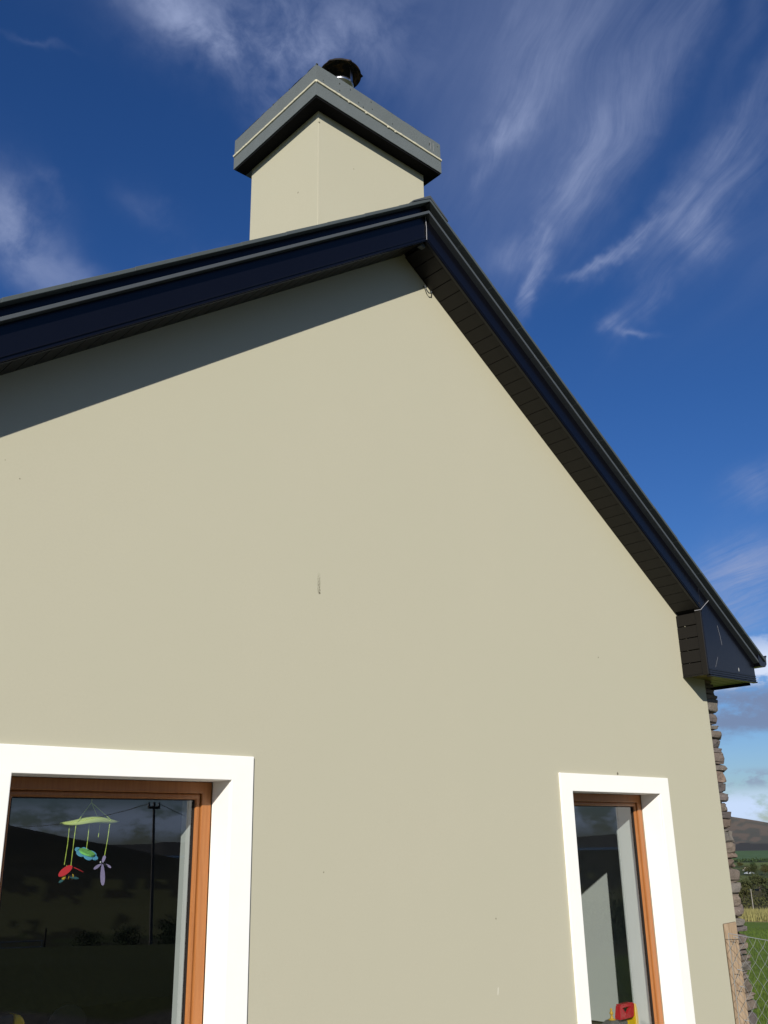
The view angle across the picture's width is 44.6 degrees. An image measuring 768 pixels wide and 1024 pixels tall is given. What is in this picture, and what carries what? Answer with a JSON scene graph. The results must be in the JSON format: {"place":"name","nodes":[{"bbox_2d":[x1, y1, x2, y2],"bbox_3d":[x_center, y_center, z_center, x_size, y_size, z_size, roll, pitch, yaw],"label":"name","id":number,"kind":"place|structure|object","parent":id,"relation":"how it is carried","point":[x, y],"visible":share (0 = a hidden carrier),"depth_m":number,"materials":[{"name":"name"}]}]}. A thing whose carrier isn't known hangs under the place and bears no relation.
{"place":"outdoors","nodes":[
{"label":"outdoors","id":0,"kind":"place"},
{"bbox_2d":[0,1012,24,1023],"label":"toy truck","id":1,"kind":"object","parent":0,"point":[9,1018],"visible":1,"depth_m":3.91,"materials":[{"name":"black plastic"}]},
{"bbox_2d":[0,0,767,822],"label":"sky","id":2,"kind":"structure","parent":0,"point":[604,164],"materials":[{"name":"blue"}]},
{"bbox_2d":[601,1008,620,1023],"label":"toy tower","id":3,"kind":"structure","parent":0,"point":[611,1020],"depth_m":6.45,"materials":[{"name":"grey plastic"}]},
{"bbox_2d":[615,1002,638,1023],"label":"toy garage","id":4,"kind":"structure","parent":0,"point":[628,1016],"depth_m":6.58,"materials":[{"name":"red plastic"}]},
{"bbox_2d":[726,817,767,1023],"bbox_3d":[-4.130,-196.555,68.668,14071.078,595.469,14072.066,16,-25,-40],"label":"terrain","id":5,"kind":"structure","parent":0,"point":[750,837],"depth_m":1058.02,"materials":[{"name":"green plant"}]},
{"bbox_2d":[0,58,766,1023],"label":"house","id":6,"kind":"structure","parent":5,"relation":"on","point":[376,644],"depth_m":5.64,"materials":[{"name":"grey paint"}]},
{"bbox_2d":[46,1003,86,1023],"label":"child chair","id":7,"kind":"object","parent":6,"relation":"on","point":[69,1013],"visible":1,"depth_m":4.62,"materials":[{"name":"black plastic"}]},
{"bbox_2d":[58,799,118,885],"bbox_3d":[-1.356,1.494,4.309,0.282,0.423,0.110,16,-25,-40],"label":"hanging mobile","id":8,"kind":"object","parent":6,"relation":"hanging from","point":[85,853],"visible":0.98,"depth_m":4.28,"materials":[{"name":"fabric"}]},
{"bbox_2d":[0,776,211,1023],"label":"window","id":9,"kind":"structure","parent":6,"relation":"in","point":[188,984],"depth_m":4.46,"materials":[{"name":"brown wood"}]},
{"bbox_2d":[573,793,663,1023],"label":"window","id":10,"kind":"structure","parent":6,"relation":"in","point":[642,955],"depth_m":6.88,"materials":[{"name":"brown wood"}]},
{"bbox_2d":[723,922,767,1023],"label":"chain link fence","id":11,"kind":"object","parent":5,"relation":"on","point":[735,970],"visible":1,"depth_m":4.98,"materials":[{"name":"silver metal"}]},
{"bbox_2d":[738,883,754,900],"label":"broadleaf tree","id":12,"kind":"object","parent":5,"relation":"on","point":[743,892],"visible":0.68,"depth_m":422.44,"materials":[{"name":"green plant"}]},
{"bbox_2d":[742,864,752,873],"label":"broadleaf tree","id":13,"kind":"object","parent":5,"relation":"on","point":[745,869],"visible":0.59,"depth_m":746.00,"materials":[{"name":"green plant"}]},
{"bbox_2d":[738,875,757,889],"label":"broadleaf tree","id":14,"kind":"object","parent":5,"relation":"on","point":[748,882],"visible":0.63,"depth_m":468.06,"materials":[{"name":"green plant"}]},
{"bbox_2d":[732,857,767,861],"bbox_3d":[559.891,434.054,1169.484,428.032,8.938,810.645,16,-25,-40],"label":"woodland strip","id":15,"kind":"object","parent":5,"relation":"on","point":[749,860],"visible":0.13,"depth_m":1217.90,"materials":[{"name":"green plant"}]},
{"bbox_2d":[739,906,767,920],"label":"rough grass","id":16,"kind":"structure","parent":5,"relation":"on","point":[753,914],"depth_m":38.19,"materials":[{"name":"yellow plant"}]},
{"bbox_2d":[748,862,758,873],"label":"broadleaf tree","id":17,"kind":"object","parent":5,"relation":"on","point":[754,868],"visible":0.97,"depth_m":723.75,"materials":[{"name":"green plant"}]},
{"bbox_2d":[740,894,767,907],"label":"scrub","id":18,"kind":"object","parent":5,"relation":"on","point":[763,898],"visible":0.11,"depth_m":406.03,"materials":[{"name":"green plant"}]},
{"bbox_2d":[748,871,767,890],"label":"broadleaf tree","id":19,"kind":"object","parent":5,"relation":"on","point":[761,879],"visible":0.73,"depth_m":486.13,"materials":[{"name":"green plant"}]},
{"bbox_2d":[755,881,767,895],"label":"broadleaf tree","id":20,"kind":"object","parent":5,"relation":"on","point":[765,887],"visible":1,"depth_m":419.45,"materials":[{"name":"green plant"}]},
{"bbox_2d":[759,866,767,874],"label":"broadleaf tree","id":21,"kind":"object","parent":5,"relation":"on","point":[763,869],"visible":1,"depth_m":754.28,"materials":[{"name":"green plant"}]},
{"bbox_2d":[740,926,767,1023],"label":"grass","id":22,"kind":"structure","parent":0,"point":[758,983],"depth_m":16.22,"materials":[{"name":"green plant"}]}
]}

